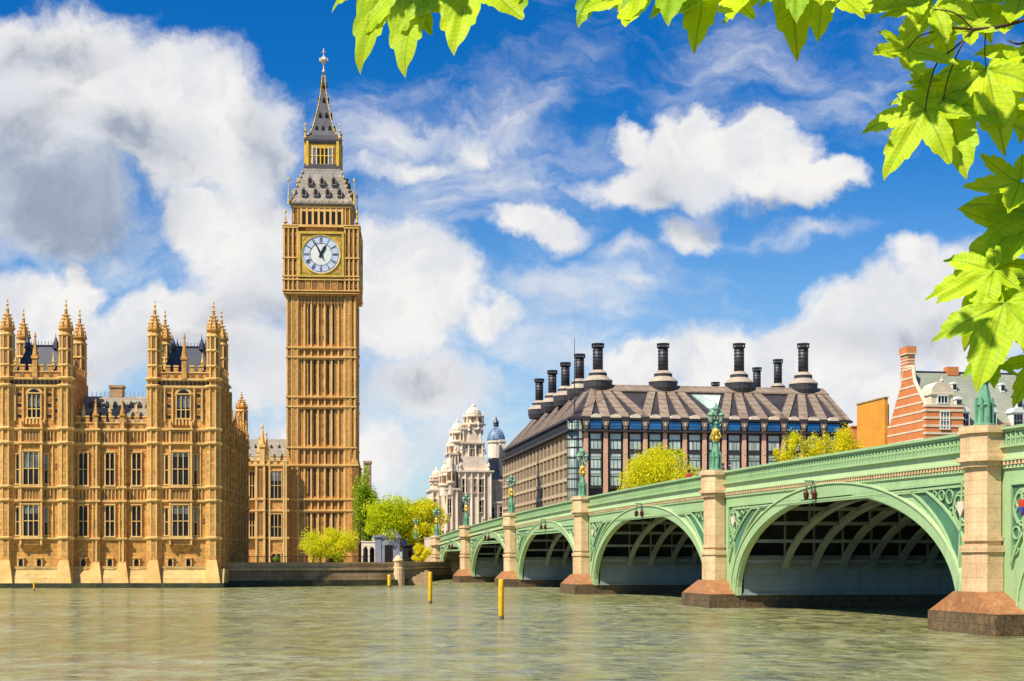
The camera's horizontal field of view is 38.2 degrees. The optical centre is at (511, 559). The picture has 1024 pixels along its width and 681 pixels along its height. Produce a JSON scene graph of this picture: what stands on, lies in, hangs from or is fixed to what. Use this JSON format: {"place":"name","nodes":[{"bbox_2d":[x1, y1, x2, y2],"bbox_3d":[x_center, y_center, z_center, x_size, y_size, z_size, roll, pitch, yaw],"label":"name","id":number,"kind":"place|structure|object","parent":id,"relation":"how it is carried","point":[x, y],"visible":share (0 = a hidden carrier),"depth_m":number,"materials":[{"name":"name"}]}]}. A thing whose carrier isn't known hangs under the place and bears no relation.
{"place":"outdoors","nodes":[
{"label":"outdoors","id":0,"kind":"place"},
{"bbox_2d":[363,461,371,546],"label":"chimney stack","id":1,"kind":"object","parent":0,"point":[366,463],"visible":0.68,"depth_m":330.00,"materials":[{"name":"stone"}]},
{"bbox_2d":[402,545,413,561],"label":"ticket kiosk","id":2,"kind":"object","parent":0,"point":[407,552],"visible":0.71,"depth_m":254.90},
{"bbox_2d":[0,580,1023,680],"bbox_3d":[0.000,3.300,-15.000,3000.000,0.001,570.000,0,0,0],"label":"river","id":3,"kind":"structure","parent":0,"point":[455,631],"depth_m":60.78,"materials":[{"name":"liquid"}]},
{"bbox_2d":[226,562,452,586],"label":"embankment wall","id":4,"kind":"structure","parent":3,"relation":"in","point":[270,574],"depth_m":181.02,"materials":[{"name":"stone"}]},
{"bbox_2d":[393,555,404,585],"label":"stone pillar","id":5,"kind":"structure","parent":3,"relation":"in","point":[398,571],"depth_m":185.43,"materials":[{"name":"stone"}]},
{"bbox_2d":[407,570,429,584],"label":"landing steps","id":6,"kind":"structure","parent":3,"relation":"in","point":[421,578],"depth_m":190.00,"materials":[{"name":"stone"}]},
{"bbox_2d":[428,572,431,602],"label":"river post","id":7,"kind":"object","parent":3,"relation":"in","point":[429,587],"visible":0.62,"depth_m":111.30,"materials":[{"name":"metal"}]},
{"bbox_2d":[498,579,503,618],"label":"river post","id":8,"kind":"object","parent":3,"relation":"in","point":[500,598],"visible":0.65,"depth_m":81.59,"materials":[{"name":"metal"}]},
{"bbox_2d":[413,424,1023,635],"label":"arched bridge","id":9,"kind":"structure","parent":3,"relation":"in","point":[936,524],"depth_m":101.03,"materials":[{"name":"metal"}]},
{"bbox_2d":[433,507,439,535],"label":"bridge lamp","id":10,"kind":"object","parent":9,"relation":"on","point":[436,528],"visible":1,"depth_m":243.83,"materials":[{"name":"metal"}]},
{"bbox_2d":[462,493,470,525],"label":"bridge lamp","id":11,"kind":"object","parent":9,"relation":"on","point":[466,517],"visible":1,"depth_m":212.97,"materials":[{"name":"metal"}]},
{"bbox_2d":[506,474,515,512],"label":"bridge lamp","id":12,"kind":"object","parent":9,"relation":"on","point":[511,505],"visible":1,"depth_m":178.70,"materials":[{"name":"metal"}]},
{"bbox_2d":[576,447,588,495],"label":"bridge lamp","id":13,"kind":"object","parent":9,"relation":"on","point":[582,487],"visible":1,"depth_m":142.36,"materials":[{"name":"metal"}]},
{"bbox_2d":[707,403,724,469],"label":"bridge lamp","id":14,"kind":"object","parent":9,"relation":"on","point":[715,458],"visible":1,"depth_m":103.15,"materials":[{"name":"metal"}]},
{"bbox_2d":[803,480,816,499],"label":"signal light","id":15,"kind":"object","parent":9,"relation":"hanging from","point":[806,494],"visible":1,"depth_m":86.41,"materials":[{"name":"green paint"}]},
{"bbox_2d":[973,381,994,424],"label":"bridge lamp","id":16,"kind":"object","parent":9,"relation":"on","point":[983,407],"visible":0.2,"depth_m":66.24,"materials":[{"name":"metal"}]},
{"bbox_2d":[0,0,1023,556],"label":"sky","id":17,"kind":"structure","parent":0,"point":[544,183],"materials":[{"name":"blue"}]},
{"label":"ground","id":18,"kind":"structure","parent":0,"visible":0},
{"bbox_2d":[0,299,249,587],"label":"gothic palace","id":19,"kind":"structure","parent":18,"relation":"on","point":[117,488],"depth_m":171.47,"materials":[{"name":"stone"}]},
{"bbox_2d":[14,506,18,535],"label":"window","id":20,"kind":"structure","parent":19,"relation":"in","point":[16,507],"depth_m":170.48,"materials":[{"name":"stone"}]},
{"bbox_2d":[14,453,18,484],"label":"window","id":21,"kind":"structure","parent":19,"relation":"in","point":[16,454],"depth_m":170.48,"materials":[{"name":"stone"}]},
{"bbox_2d":[17,557,24,568],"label":"window","id":22,"kind":"structure","parent":19,"relation":"in","point":[20,560],"depth_m":170.44,"materials":[{"name":"stone"}]},
{"bbox_2d":[21,503,39,536],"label":"window","id":23,"kind":"structure","parent":19,"relation":"in","point":[30,511],"depth_m":170.15,"materials":[{"name":"glass"}]},
{"bbox_2d":[21,450,39,485],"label":"window","id":24,"kind":"structure","parent":19,"relation":"in","point":[30,458],"depth_m":170.15,"materials":[{"name":"glass"}]},
{"bbox_2d":[26,392,41,418],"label":"window","id":25,"kind":"structure","parent":19,"relation":"in","point":[34,402],"depth_m":170.59,"materials":[{"name":"stone"}]},
{"bbox_2d":[43,506,48,535],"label":"window","id":26,"kind":"structure","parent":19,"relation":"in","point":[46,508],"depth_m":170.65,"materials":[{"name":"stone"}]},
{"bbox_2d":[43,453,48,484],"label":"window","id":27,"kind":"structure","parent":19,"relation":"in","point":[46,455],"depth_m":170.65,"materials":[{"name":"stone"}]},
{"bbox_2d":[77,504,89,536],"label":"window","id":28,"kind":"structure","parent":19,"relation":"in","point":[83,509],"depth_m":171.82,"materials":[{"name":"glass"}]},
{"bbox_2d":[77,451,89,485],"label":"window","id":29,"kind":"structure","parent":19,"relation":"in","point":[83,456],"depth_m":171.82,"materials":[{"name":"stone"}]},
{"bbox_2d":[79,557,87,568],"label":"window","id":30,"kind":"structure","parent":19,"relation":"in","point":[83,560],"depth_m":171.74,"materials":[{"name":"stone"}]},
{"bbox_2d":[104,504,115,536],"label":"window","id":31,"kind":"structure","parent":19,"relation":"in","point":[109,509],"depth_m":172.03,"materials":[{"name":"glass"}]},
{"bbox_2d":[104,451,115,485],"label":"window","id":32,"kind":"structure","parent":19,"relation":"in","point":[109,456],"depth_m":172.03,"materials":[{"name":"glass"}]},
{"bbox_2d":[106,557,113,568],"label":"window","id":33,"kind":"structure","parent":19,"relation":"in","point":[109,560],"depth_m":171.90,"materials":[{"name":"stone"}]},
{"bbox_2d":[130,504,142,536],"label":"window","id":34,"kind":"structure","parent":19,"relation":"in","point":[136,509],"depth_m":172.24,"materials":[{"name":"glass"}]},
{"bbox_2d":[130,451,142,485],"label":"window","id":35,"kind":"structure","parent":19,"relation":"in","point":[136,456],"depth_m":172.24,"materials":[{"name":"stone"}]},
{"bbox_2d":[132,557,140,568],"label":"window","id":36,"kind":"structure","parent":19,"relation":"in","point":[136,560],"depth_m":172.11,"materials":[{"name":"stone"}]},
{"bbox_2d":[163,506,168,536],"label":"window","id":37,"kind":"structure","parent":19,"relation":"in","point":[166,508],"depth_m":171.57,"materials":[{"name":"stone"}]},
{"bbox_2d":[163,454,168,484],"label":"window","id":38,"kind":"structure","parent":19,"relation":"in","point":[166,456],"depth_m":171.57,"materials":[{"name":"stone"}]},
{"bbox_2d":[171,504,189,536],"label":"window","id":39,"kind":"structure","parent":19,"relation":"in","point":[180,512],"depth_m":171.23,"materials":[{"name":"glass"}]},
{"bbox_2d":[171,451,189,485],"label":"window","id":40,"kind":"structure","parent":19,"relation":"in","point":[180,459],"depth_m":171.23,"materials":[{"name":"glass"}]},
{"bbox_2d":[175,393,191,419],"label":"window","id":41,"kind":"structure","parent":19,"relation":"in","point":[183,403],"depth_m":171.65,"materials":[{"name":"stone"}]},
{"bbox_2d":[192,506,198,536],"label":"window","id":42,"kind":"structure","parent":19,"relation":"in","point":[195,508],"depth_m":171.74,"materials":[{"name":"glass"}]},
{"bbox_2d":[192,454,198,485],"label":"window","id":43,"kind":"structure","parent":19,"relation":"in","point":[195,456],"depth_m":171.78,"materials":[{"name":"glass"}]},
{"bbox_2d":[249,423,289,561],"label":"gothic wing","id":44,"kind":"structure","parent":18,"relation":"on","point":[269,500],"depth_m":277.29,"materials":[{"name":"stone"}]},
{"bbox_2d":[249,470,254,497],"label":"window","id":45,"kind":"structure","parent":44,"relation":"in","point":[251,472],"depth_m":277.74,"materials":[{"name":"stone"}]},
{"bbox_2d":[249,512,254,536],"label":"window","id":46,"kind":"structure","parent":44,"relation":"in","point":[251,514],"depth_m":277.74,"materials":[{"name":"stone"}]},
{"bbox_2d":[270,470,281,499],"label":"window","id":47,"kind":"structure","parent":44,"relation":"in","point":[275,475],"depth_m":277.33,"materials":[{"name":"glass"}]},
{"bbox_2d":[270,513,281,539],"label":"window","id":48,"kind":"structure","parent":44,"relation":"in","point":[275,518],"depth_m":277.33,"materials":[{"name":"stone"}]},
{"bbox_2d":[249,556,369,561],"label":"iron railing","id":49,"kind":"object","parent":18,"relation":"on","point":[308,556],"visible":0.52,"depth_m":229.97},
{"bbox_2d":[282,48,362,561],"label":"clock tower","id":50,"kind":"structure","parent":18,"relation":"on","point":[322,275],"depth_m":280.17,"materials":[{"name":"stone"}]},
{"bbox_2d":[308,304,309,343],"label":"slit window","id":51,"kind":"structure","parent":50,"relation":"in","point":[309,304],"depth_m":280.12,"materials":[{"name":"black glass"}]},
{"bbox_2d":[308,409,309,444],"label":"slit window","id":52,"kind":"structure","parent":50,"relation":"in","point":[308,409],"depth_m":280.12,"materials":[{"name":"black glass"}]},
{"bbox_2d":[314,302,315,343],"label":"slit window","id":53,"kind":"structure","parent":50,"relation":"in","point":[314,302],"depth_m":280.19,"materials":[{"name":"black glass"}]},
{"bbox_2d":[314,409,315,444],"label":"slit window","id":54,"kind":"structure","parent":50,"relation":"in","point":[314,409],"depth_m":280.19,"materials":[{"name":"black glass"}]},
{"bbox_2d":[327,302,328,343],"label":"slit window","id":55,"kind":"structure","parent":50,"relation":"in","point":[327,302],"depth_m":280.32,"materials":[{"name":"black glass"}]},
{"bbox_2d":[327,409,328,444],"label":"slit window","id":56,"kind":"structure","parent":50,"relation":"in","point":[327,409],"depth_m":280.32,"materials":[{"name":"black glass"}]},
{"bbox_2d":[333,304,334,343],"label":"slit window","id":57,"kind":"structure","parent":50,"relation":"in","point":[333,304],"depth_m":280.39,"materials":[{"name":"black glass"}]},
{"bbox_2d":[333,409,334,444],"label":"slit window","id":58,"kind":"structure","parent":50,"relation":"in","point":[333,409],"depth_m":280.39,"materials":[{"name":"glass"}]},
{"bbox_2d":[298,526,359,561],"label":"spring bush","id":59,"kind":"object","parent":18,"relation":"on","point":[317,547],"visible":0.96,"depth_m":230.43,"materials":[{"name":"yellow plant"}]},
{"bbox_2d":[351,465,380,546],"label":"tall tree","id":60,"kind":"object","parent":18,"relation":"on","point":[364,492],"visible":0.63,"depth_m":270.25,"materials":[{"name":"green plant"}]},
{"bbox_2d":[361,541,374,561],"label":"arched screen wall","id":61,"kind":"structure","parent":18,"relation":"on","point":[368,551],"depth_m":262.00,"materials":[{"name":"stone"}]},
{"bbox_2d":[373,529,400,561],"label":"gate pavilion","id":62,"kind":"structure","parent":18,"relation":"on","point":[387,550],"depth_m":261.84,"materials":[{"name":"grey stone"}]},
{"bbox_2d":[385,545,392,561],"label":"doorway","id":63,"kind":"structure","parent":62,"relation":"in","point":[388,548],"depth_m":261.87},
{"bbox_2d":[361,493,420,547],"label":"round tree","id":64,"kind":"object","parent":18,"relation":"on","point":[385,514],"visible":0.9,"depth_m":262.79,"materials":[{"name":"green plant"}]},
{"bbox_2d":[411,542,432,561],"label":"bush","id":65,"kind":"object","parent":18,"relation":"on","point":[422,552],"visible":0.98,"depth_m":237.60,"materials":[{"name":"yellow plant"}]},
{"bbox_2d":[400,496,449,549],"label":"spreading tree","id":66,"kind":"object","parent":18,"relation":"on","point":[425,508],"visible":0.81,"depth_m":264.28,"materials":[{"name":"yellow plant"}]},
{"bbox_2d":[425,404,506,534],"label":"white stone building","id":67,"kind":"structure","parent":18,"relation":"on","point":[476,478],"depth_m":392.94,"materials":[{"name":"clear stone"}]},
{"bbox_2d":[470,478,476,492],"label":"window","id":68,"kind":"structure","parent":67,"relation":"in","point":[474,479],"depth_m":392.34,"materials":[{"name":"glass"}]},
{"bbox_2d":[479,478,483,492],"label":"window","id":69,"kind":"structure","parent":67,"relation":"in","point":[481,480],"depth_m":392.82,"materials":[{"name":"glass"}]},
{"bbox_2d":[487,417,504,457],"bbox_3d":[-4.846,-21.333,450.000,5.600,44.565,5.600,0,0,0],"label":"domed cupola","id":70,"kind":"object","parent":67,"relation":"on","point":[495,435],"visible":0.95,"depth_m":448.01,"materials":[{"name":"stone"}]},
{"bbox_2d":[615,441,703,490],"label":"plane tree","id":71,"kind":"object","parent":18,"relation":"on","point":[656,463],"visible":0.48,"depth_m":260.06,"materials":[{"name":"yellow plant"}]},
{"bbox_2d":[500,338,852,512],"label":"office block","id":72,"kind":"structure","parent":18,"relation":"on","point":[603,421],"depth_m":292.94,"materials":[{"name":"brown metal"}]},
{"bbox_2d":[589,468,601,485],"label":"window","id":73,"kind":"structure","parent":72,"relation":"in","point":[595,474],"depth_m":285.85,"materials":[{"name":"grey glass"}]},
{"bbox_2d":[589,452,601,467],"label":"window","id":74,"kind":"structure","parent":72,"relation":"in","point":[595,458],"depth_m":285.85,"materials":[{"name":"glass"}]},
{"bbox_2d":[589,432,601,448],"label":"window","id":75,"kind":"structure","parent":72,"relation":"in","point":[595,438],"depth_m":285.85,"materials":[{"name":"grey glass"}]},
{"bbox_2d":[589,421,601,428],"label":"upper window","id":76,"kind":"structure","parent":72,"relation":"in","point":[590,422],"depth_m":285.64,"materials":[{"name":"blue glass"}]},
{"bbox_2d":[609,468,621,485],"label":"window","id":77,"kind":"structure","parent":72,"relation":"in","point":[614,473],"depth_m":286.34,"materials":[{"name":"glass"}]},
{"bbox_2d":[609,452,621,467],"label":"window","id":78,"kind":"structure","parent":72,"relation":"in","point":[615,458],"depth_m":286.41,"materials":[{"name":"glass"}]},
{"bbox_2d":[609,432,621,448],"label":"window","id":79,"kind":"structure","parent":72,"relation":"in","point":[615,438],"depth_m":286.41,"materials":[{"name":"glass"}]},
{"bbox_2d":[609,421,621,428],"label":"upper window","id":80,"kind":"structure","parent":72,"relation":"in","point":[610,422],"depth_m":286.27,"materials":[{"name":"blue glass"}]},
{"bbox_2d":[629,433,640,448],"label":"window","id":81,"kind":"structure","parent":72,"relation":"in","point":[634,438],"depth_m":286.97,"materials":[{"name":"glass"}]},
{"bbox_2d":[629,421,640,429],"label":"upper window","id":82,"kind":"structure","parent":72,"relation":"in","point":[636,425],"depth_m":286.83,"materials":[{"name":"blue glass"}]},
{"bbox_2d":[648,433,660,449],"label":"window","id":83,"kind":"structure","parent":72,"relation":"in","point":[652,437],"depth_m":287.53,"materials":[{"name":"glass"}]},
{"bbox_2d":[648,421,660,429],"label":"upper window","id":84,"kind":"structure","parent":72,"relation":"in","point":[653,425],"depth_m":287.39,"materials":[{"name":"blue glass"}]},
{"bbox_2d":[668,433,680,449],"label":"window","id":85,"kind":"structure","parent":72,"relation":"in","point":[674,439],"depth_m":288.17,"materials":[{"name":"glass"}]},
{"bbox_2d":[668,422,680,429],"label":"upper window","id":86,"kind":"structure","parent":72,"relation":"in","point":[670,423],"depth_m":288.02,"materials":[{"name":"blue glass"}]},
{"bbox_2d":[688,453,700,468],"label":"window","id":87,"kind":"structure","parent":72,"relation":"in","point":[695,457],"depth_m":288.80,"materials":[{"name":"glass"}]},
{"bbox_2d":[688,433,700,449],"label":"window","id":88,"kind":"structure","parent":72,"relation":"in","point":[694,439],"depth_m":288.73,"materials":[{"name":"glass"}]},
{"bbox_2d":[688,422,700,429],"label":"upper window","id":89,"kind":"structure","parent":72,"relation":"in","point":[689,423],"depth_m":288.59,"materials":[{"name":"blue glass"}]},
{"bbox_2d":[708,434,719,449],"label":"window","id":90,"kind":"structure","parent":72,"relation":"in","point":[710,443],"depth_m":289.22,"materials":[{"name":"glass"}]},
{"bbox_2d":[727,453,739,468],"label":"window","id":91,"kind":"structure","parent":72,"relation":"in","point":[734,458],"depth_m":290.00,"materials":[{"name":"grey glass"}]},
{"bbox_2d":[727,434,739,450],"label":"window","id":92,"kind":"structure","parent":72,"relation":"in","point":[733,440],"depth_m":290.00,"materials":[{"name":"glass"}]},
{"bbox_2d":[727,423,739,430],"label":"upper window","id":93,"kind":"structure","parent":72,"relation":"in","point":[729,425],"depth_m":289.79,"materials":[{"name":"blue glass"}]},
{"bbox_2d":[747,453,759,466],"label":"window","id":94,"kind":"structure","parent":72,"relation":"in","point":[753,459],"depth_m":290.57,"materials":[{"name":"grey glass"}]},
{"bbox_2d":[747,434,759,450],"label":"window","id":95,"kind":"structure","parent":72,"relation":"in","point":[753,440],"depth_m":290.57,"materials":[{"name":"grey glass"}]},
{"bbox_2d":[747,423,759,430],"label":"upper window","id":96,"kind":"structure","parent":72,"relation":"in","point":[749,424],"depth_m":290.35,"materials":[{"name":"blue glass"}]},
{"bbox_2d":[767,454,779,463],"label":"window","id":97,"kind":"structure","parent":72,"relation":"in","point":[770,459],"depth_m":291.06,"materials":[{"name":"grey glass"}]},
{"bbox_2d":[767,434,779,450],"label":"window","id":98,"kind":"structure","parent":72,"relation":"in","point":[773,440],"depth_m":291.14,"materials":[{"name":"grey glass"}]},
{"bbox_2d":[767,423,779,430],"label":"upper window","id":99,"kind":"structure","parent":72,"relation":"in","point":[775,426],"depth_m":290.99,"materials":[{"name":"blue glass"}]},
{"bbox_2d":[786,423,799,431],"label":"upper window","id":100,"kind":"structure","parent":72,"relation":"in","point":[789,425],"depth_m":291.56,"materials":[{"name":"blue glass"}]},
{"bbox_2d":[806,424,819,431],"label":"upper window","id":101,"kind":"structure","parent":72,"relation":"in","point":[808,425],"depth_m":292.20,"materials":[{"name":"blue glass"}]},
{"bbox_2d":[826,424,838,431],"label":"upper window","id":102,"kind":"structure","parent":72,"relation":"in","point":[828,425],"depth_m":292.77,"materials":[{"name":"blue glass"}]},
{"bbox_2d":[773,445,786,461],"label":"plane tree","id":103,"kind":"object","parent":18,"relation":"on","point":[781,455],"visible":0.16,"depth_m":249.69,"materials":[{"name":"yellow plant"}]},
{"bbox_2d":[781,429,809,460],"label":"plane tree","id":104,"kind":"object","parent":18,"relation":"on","point":[794,442],"visible":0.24,"depth_m":249.39,"materials":[{"name":"yellow plant"}]},
{"bbox_2d":[800,431,835,456],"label":"plane tree","id":105,"kind":"object","parent":18,"relation":"on","point":[817,450],"visible":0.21,"depth_m":249.72,"materials":[{"name":"yellow plant"}]},
{"bbox_2d":[829,423,863,452],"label":"plane tree","id":106,"kind":"object","parent":18,"relation":"on","point":[843,441],"visible":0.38,"depth_m":248.90,"materials":[{"name":"yellow plant"}]},
{"bbox_2d":[842,426,856,449],"bbox_3d":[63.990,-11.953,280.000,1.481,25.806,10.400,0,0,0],"label":"brick annexe","id":107,"kind":"structure","parent":18,"relation":"on","point":[853,429],"depth_m":275.00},
{"bbox_2d":[856,397,888,447],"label":"ochre brick block","id":108,"kind":"structure","parent":18,"relation":"on","point":[872,421],"depth_m":254.44,"materials":[{"name":"brick"}]},
{"bbox_2d":[887,346,1023,443],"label":"striped brick building","id":109,"kind":"structure","parent":18,"relation":"on","point":[929,404],"depth_m":236.88,"materials":[{"name":"red brick"}]},
{"bbox_2d":[937,395,948,403],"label":"window","id":110,"kind":"structure","parent":109,"relation":"in","point":[941,399],"depth_m":231.89,"materials":[{"name":"white paint"}]},
{"bbox_2d":[940,411,950,429],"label":"window","id":111,"kind":"structure","parent":109,"relation":"in","point":[943,414],"depth_m":231.77,"materials":[{"name":"white paint"}]},
{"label":"riverside path","id":112,"kind":"structure","parent":0,"visible":0},
{"bbox_2d":[332,0,1023,407],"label":"sycamore tree","id":113,"kind":"object","parent":112,"relation":"on","point":[948,106],"visible":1,"depth_m":2.39,"materials":[{"name":"green plant"}]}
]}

